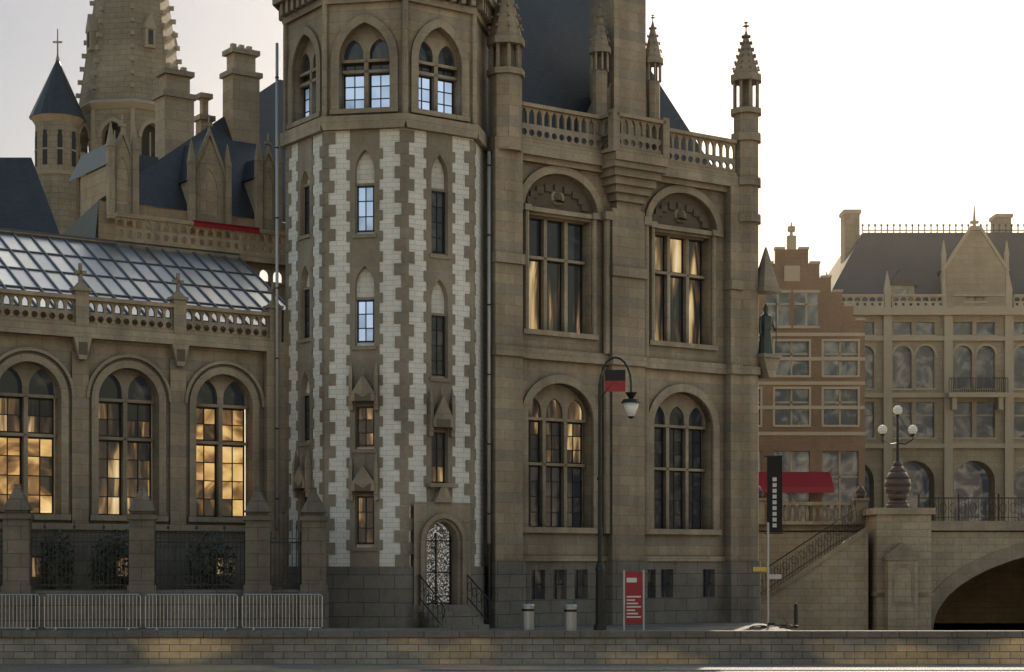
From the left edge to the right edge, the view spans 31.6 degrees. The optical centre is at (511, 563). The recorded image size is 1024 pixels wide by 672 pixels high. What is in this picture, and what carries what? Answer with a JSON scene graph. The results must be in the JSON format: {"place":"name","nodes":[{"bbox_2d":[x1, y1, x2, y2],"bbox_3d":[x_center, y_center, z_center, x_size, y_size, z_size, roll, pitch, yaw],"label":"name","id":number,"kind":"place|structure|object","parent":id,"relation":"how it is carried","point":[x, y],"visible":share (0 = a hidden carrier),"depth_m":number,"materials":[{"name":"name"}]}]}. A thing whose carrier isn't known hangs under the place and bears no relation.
{"place":"outdoors","nodes":[
{"label":"outdoors","id":0,"kind":"place"},
{"bbox_2d":[0,589,328,629],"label":"crowd barrier","id":1,"kind":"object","parent":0,"point":[109,610],"depth_m":56.77,"materials":[{"name":"grey metal"}]},
{"bbox_2d":[74,622,788,636],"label":"quay paving","id":2,"kind":"structure","parent":0,"point":[732,626],"depth_m":61.67,"materials":[{"name":"grey stone"}]},
{"bbox_2d":[54,399,54,513],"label":"neighbour gable wall","id":3,"kind":"structure","parent":2,"relation":"on","point":[54,457],"depth_m":84.20,"materials":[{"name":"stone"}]},
{"bbox_2d":[0,157,59,233],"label":"roof","id":4,"kind":"structure","parent":3,"relation":"on","point":[24,204],"depth_m":87.88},
{"bbox_2d":[35,0,178,501],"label":"clock tower stone","id":5,"kind":"object","parent":2,"relation":"on","point":[114,78],"visible":0.21,"depth_m":97.61,"materials":[{"name":"beige stone"}]},
{"bbox_2d":[29,60,85,122],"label":"conical roof","id":6,"kind":"structure","parent":5,"relation":"on","point":[56,95],"depth_m":96.21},
{"bbox_2d":[35,29,154,166],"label":"tower windows","id":7,"kind":"structure","parent":5,"relation":"in","point":[144,139],"depth_m":97.87,"materials":[{"name":"black glass"}]},
{"bbox_2d":[31,0,181,233],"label":"clock tower dressings","id":8,"kind":"structure","parent":5,"relation":"attached to","point":[132,104],"depth_m":97.41,"materials":[{"name":"beige stone"}]},
{"bbox_2d":[36,529,235,589],"bbox_3d":[-12.093,0.061,58.340,6.358,2.449,1.553,0,0,-16],"label":"shrub foliage","id":9,"kind":"object","parent":2,"relation":"on","point":[71,568],"visible":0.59,"depth_m":58.20,"materials":[{"name":"green plant"}]},
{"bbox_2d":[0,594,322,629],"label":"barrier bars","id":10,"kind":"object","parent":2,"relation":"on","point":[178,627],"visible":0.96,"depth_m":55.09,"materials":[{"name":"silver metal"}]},
{"bbox_2d":[0,484,327,592],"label":"fence pillars","id":11,"kind":"structure","parent":2,"relation":"on","point":[17,516],"depth_m":56.52,"materials":[{"name":"stone"}]},
{"bbox_2d":[0,506,300,589],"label":"iron railings","id":12,"kind":"object","parent":11,"relation":"attached to","point":[120,584],"visible":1,"depth_m":57.08,"materials":[{"name":"black metal"}]},
{"bbox_2d":[0,0,759,588],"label":"building facade","id":13,"kind":"structure","parent":2,"relation":"on","point":[622,84],"depth_m":64.04,"materials":[{"name":"beige stone"}]},
{"bbox_2d":[0,409,242,515],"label":"lit window panes","id":14,"kind":"structure","parent":13,"relation":"in","point":[33,469],"depth_m":61.05,"materials":[{"name":"yellow glass"}]},
{"bbox_2d":[0,155,285,331],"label":"post office leadwork","id":15,"kind":"object","parent":13,"relation":"on","point":[145,161],"visible":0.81,"depth_m":63.06,"materials":[{"name":"grey metal"}]},
{"bbox_2d":[0,233,285,324],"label":"glass roof","id":16,"kind":"structure","parent":13,"relation":"on","point":[45,263],"depth_m":62.90,"materials":[{"name":"glass"}]},
{"bbox_2d":[80,43,285,335],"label":"range stone","id":17,"kind":"object","parent":13,"relation":"on","point":[174,122],"visible":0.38,"depth_m":69.06,"materials":[{"name":"stone"}]},
{"bbox_2d":[105,46,285,284],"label":"range dressings","id":18,"kind":"structure","parent":17,"relation":"attached to","point":[221,171],"depth_m":68.78,"materials":[{"name":"stone"}]},
{"bbox_2d":[193,220,259,233],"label":"red gallery banners","id":19,"kind":"object","parent":17,"relation":"on","point":[223,226],"visible":1,"depth_m":67.61,"materials":[{"name":"red fabric"}]},
{"bbox_2d":[0,237,699,576],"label":"window panes","id":20,"kind":"structure","parent":13,"relation":"in","point":[553,410],"depth_m":64.13,"materials":[{"name":"glass"}]},
{"bbox_2d":[0,0,701,604],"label":"post office ashlar","id":21,"kind":"object","parent":13,"relation":"attached to","point":[100,320],"visible":0.11,"depth_m":63.19,"materials":[{"name":"beige stone"}]},
{"bbox_2d":[0,40,709,598],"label":"window panes","id":22,"kind":"structure","parent":13,"relation":"in","point":[40,382],"depth_m":64.31,"materials":[{"name":"black glass"}]},
{"bbox_2d":[306,75,451,340],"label":"window panes","id":23,"kind":"structure","parent":13,"relation":"in","point":[385,91],"depth_m":60.14,"materials":[{"name":"glass"}]},
{"bbox_2d":[0,529,759,630],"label":"building base","id":24,"kind":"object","parent":13,"relation":"attached to","point":[370,596],"depth_m":62.24,"materials":[{"name":"grey stone"}]},
{"bbox_2d":[286,129,475,565],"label":"quoin stones","id":25,"kind":"object","parent":13,"relation":"on","point":[363,254],"visible":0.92,"depth_m":59.97,"materials":[{"name":"beige stone"}]},
{"bbox_2d":[275,43,490,543],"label":"drainpipes","id":26,"kind":"object","parent":13,"relation":"attached to","point":[277,313],"visible":1,"depth_m":61.78,"materials":[{"name":"grey metal"}]},
{"bbox_2d":[287,128,484,565],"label":"tower wall","id":27,"kind":"structure","parent":13,"relation":"attached to","point":[389,330],"depth_m":59.96,"materials":[{"name":"grey stone"}]},
{"bbox_2d":[63,0,711,237],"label":"post office slate roofs","id":28,"kind":"structure","parent":13,"relation":"on","point":[555,53],"depth_m":68.65,"materials":[{"name":"grey stone"}]},
{"bbox_2d":[0,0,781,627],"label":"post office mouldings","id":29,"kind":"object","parent":13,"relation":"attached to","point":[628,184],"visible":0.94,"depth_m":61.72,"materials":[{"name":"beige stone"}]},
{"bbox_2d":[0,63,782,627],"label":"post office ironwork","id":30,"kind":"object","parent":13,"relation":"attached to","point":[436,449],"visible":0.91,"depth_m":60.95,"materials":[{"name":"black metal"}]},
{"bbox_2d":[79,175,710,493],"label":"carved relief panels","id":31,"kind":"object","parent":13,"relation":"attached to","point":[543,187],"visible":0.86,"depth_m":64.77,"materials":[{"name":"beige stone"}]},
{"bbox_2d":[427,522,448,604],"bbox_3d":[-2.568,-0.030,60.526,1.240,2.780,0.001,0,0,-35],"label":"door","id":32,"kind":"structure","parent":13,"relation":"on","point":[440,530],"depth_m":60.62,"materials":[{"name":"black"}]},
{"bbox_2d":[758,300,776,353],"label":"corner bronze statue","id":33,"kind":"object","parent":13,"relation":"on","point":[766,323],"visible":0.98,"depth_m":68.89,"materials":[{"name":"green metal"}]},
{"bbox_2d":[767,456,781,532],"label":"vertical sign","id":34,"kind":"object","parent":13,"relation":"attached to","point":[774,466],"visible":0.86,"depth_m":69.05,"materials":[{"name":"black metal"}]},
{"bbox_2d":[773,477,776,526],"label":"sign lettering","id":35,"kind":"object","parent":34,"relation":"attached to","point":[774,502],"visible":1,"depth_m":69.04},
{"bbox_2d":[521,604,576,629],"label":"litter bins","id":36,"kind":"object","parent":2,"relation":"on","point":[570,620],"visible":0.94,"depth_m":59.82,"materials":[{"name":"silver metal"}]},
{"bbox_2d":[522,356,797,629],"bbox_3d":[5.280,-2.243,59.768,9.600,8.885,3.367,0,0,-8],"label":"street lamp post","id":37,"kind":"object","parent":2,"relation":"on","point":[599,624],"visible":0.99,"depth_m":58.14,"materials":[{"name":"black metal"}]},
{"bbox_2d":[605,381,624,391],"bbox_3d":[3.323,-5.900,58.200,0.660,0.700,0.020,0,0,0],"label":"lamp banner","id":38,"kind":"object","parent":37,"relation":"attached to","point":[614,387],"visible":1,"depth_m":58.19,"materials":[{"name":"red fabric"}]},
{"bbox_2d":[605,370,625,380],"bbox_3d":[3.323,-6.075,58.200,0.660,0.350,0.028,0,0,0],"label":"banner","id":39,"kind":"object","parent":37,"relation":"attached to","point":[611,375],"visible":1,"depth_m":58.19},
{"bbox_2d":[623,402,638,415],"bbox_3d":[3.833,-4.965,58.200,0.540,0.430,0.540,0,0,0],"label":"lamp shade","id":40,"kind":"object","parent":37,"relation":"on","point":[631,408],"visible":1,"depth_m":58.04,"materials":[{"name":"white glass"}]},
{"bbox_2d":[623,522,780,629],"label":"sign posts","id":41,"kind":"object","parent":2,"relation":"on","point":[773,576],"visible":0.85,"depth_m":60.97,"materials":[{"name":"grey metal"}]},
{"bbox_2d":[625,572,642,623],"bbox_3d":[3.962,1.100,58.900,0.597,1.700,0.174,0,0,0],"label":"information sign","id":42,"kind":"object","parent":41,"relation":"attached to","point":[633,588],"visible":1,"depth_m":58.88,"materials":[{"name":"red metal"}]},
{"bbox_2d":[627,578,640,617],"bbox_3d":[3.967,1.100,58.873,0.470,1.300,0.104,0,0,0],"label":"sign lettering","id":43,"kind":"object","parent":42,"relation":"attached to","point":[631,579],"visible":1,"depth_m":58.86},
{"bbox_2d":[753,567,766,570],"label":"finger post signs","id":44,"kind":"object","parent":41,"relation":"attached to","point":[759,568],"visible":1,"depth_m":60.99,"materials":[{"name":"yellow"}]},
{"bbox_2d":[750,618,798,628],"bbox_3d":[8.956,2.012,61.325,1.738,0.407,1.023,0,0,-10],"label":"fallen bicycle","id":45,"kind":"object","parent":2,"relation":"on","point":[771,625],"visible":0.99,"depth_m":61.27,"materials":[{"name":"black metal"}]},
{"bbox_2d":[0,623,1023,671],"bbox_3d":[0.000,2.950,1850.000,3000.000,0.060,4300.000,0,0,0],"label":"quay cobbles","id":46,"kind":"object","parent":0,"point":[211,667],"visible":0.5,"depth_m":52.06,"materials":[{"name":"grey stone"}]},
{"bbox_2d":[0,637,1023,663],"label":"quay wall stone","id":47,"kind":"object","parent":46,"relation":"on","point":[472,650],"visible":1,"depth_m":54.00,"materials":[{"name":"stone"}]},
{"bbox_2d":[0,630,1023,670],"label":"quay wall","id":48,"kind":"structure","parent":46,"relation":"on","point":[512,634],"depth_m":53.93,"materials":[{"name":"grey stone"}]},
{"bbox_2d":[758,515,1023,629],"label":"stone bridge","id":49,"kind":"structure","parent":46,"relation":"on","point":[831,592],"depth_m":73.60,"materials":[{"name":"beige stone"}]},
{"bbox_2d":[758,498,1023,627],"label":"bridge copings","id":50,"kind":"object","parent":49,"relation":"on","point":[943,591],"visible":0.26,"depth_m":75.64,"materials":[{"name":"beige stone"}]},
{"bbox_2d":[758,461,910,507],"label":"bridge granite finials","id":51,"kind":"object","parent":50,"relation":"on","point":[897,486],"visible":0.91,"depth_m":73.96,"materials":[{"name":"grey stone"}]},
{"bbox_2d":[760,414,1023,593],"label":"bridge iron railings","id":52,"kind":"object","parent":50,"relation":"on","point":[958,497],"visible":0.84,"depth_m":74.30,"materials":[{"name":"metal"}]},
{"bbox_2d":[878,405,917,433],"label":"lamp globes","id":53,"kind":"object","parent":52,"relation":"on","point":[912,429],"visible":1,"depth_m":74.17,"materials":[{"name":"white glass"}]},
{"bbox_2d":[0,0,1023,282],"label":"sky","id":54,"kind":"structure","parent":0,"point":[902,112],"materials":[{"name":"white"}]},
{"bbox_2d":[841,213,1023,520],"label":"building facade","id":55,"kind":"structure","parent":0,"point":[975,266],"depth_m":118.00,"materials":[{"name":"beige stone"}]},
{"bbox_2d":[758,205,1023,520],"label":"stone house dressings","id":56,"kind":"structure","parent":55,"relation":"on","point":[1008,311],"depth_m":117.70,"materials":[{"name":"beige stone"}]},
{"bbox_2d":[758,249,864,520],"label":"brick gable house","id":57,"kind":"structure","parent":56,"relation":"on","point":[835,315],"depth_m":104.00,"materials":[{"name":"brown brick"}]},
{"bbox_2d":[758,472,833,492],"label":"awning","id":58,"kind":"object","parent":57,"relation":"attached to","point":[807,482],"visible":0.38,"depth_m":103.11,"materials":[{"name":"red fabric"}]},
{"bbox_2d":[758,289,1023,520],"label":"windows","id":59,"kind":"structure","parent":56,"relation":"in","point":[970,479],"depth_m":118.45,"materials":[{"name":"grey glass"}]},
{"bbox_2d":[828,230,1023,307],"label":"slate house roofs","id":60,"kind":"structure","parent":55,"relation":"on","point":[902,259],"depth_m":120.48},
{"bbox_2d":[862,224,1023,391],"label":"railing","id":61,"kind":"object","parent":55,"relation":"attached to","point":[937,230],"visible":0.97,"depth_m":122.15,"materials":[{"name":"black metal"}]}
]}

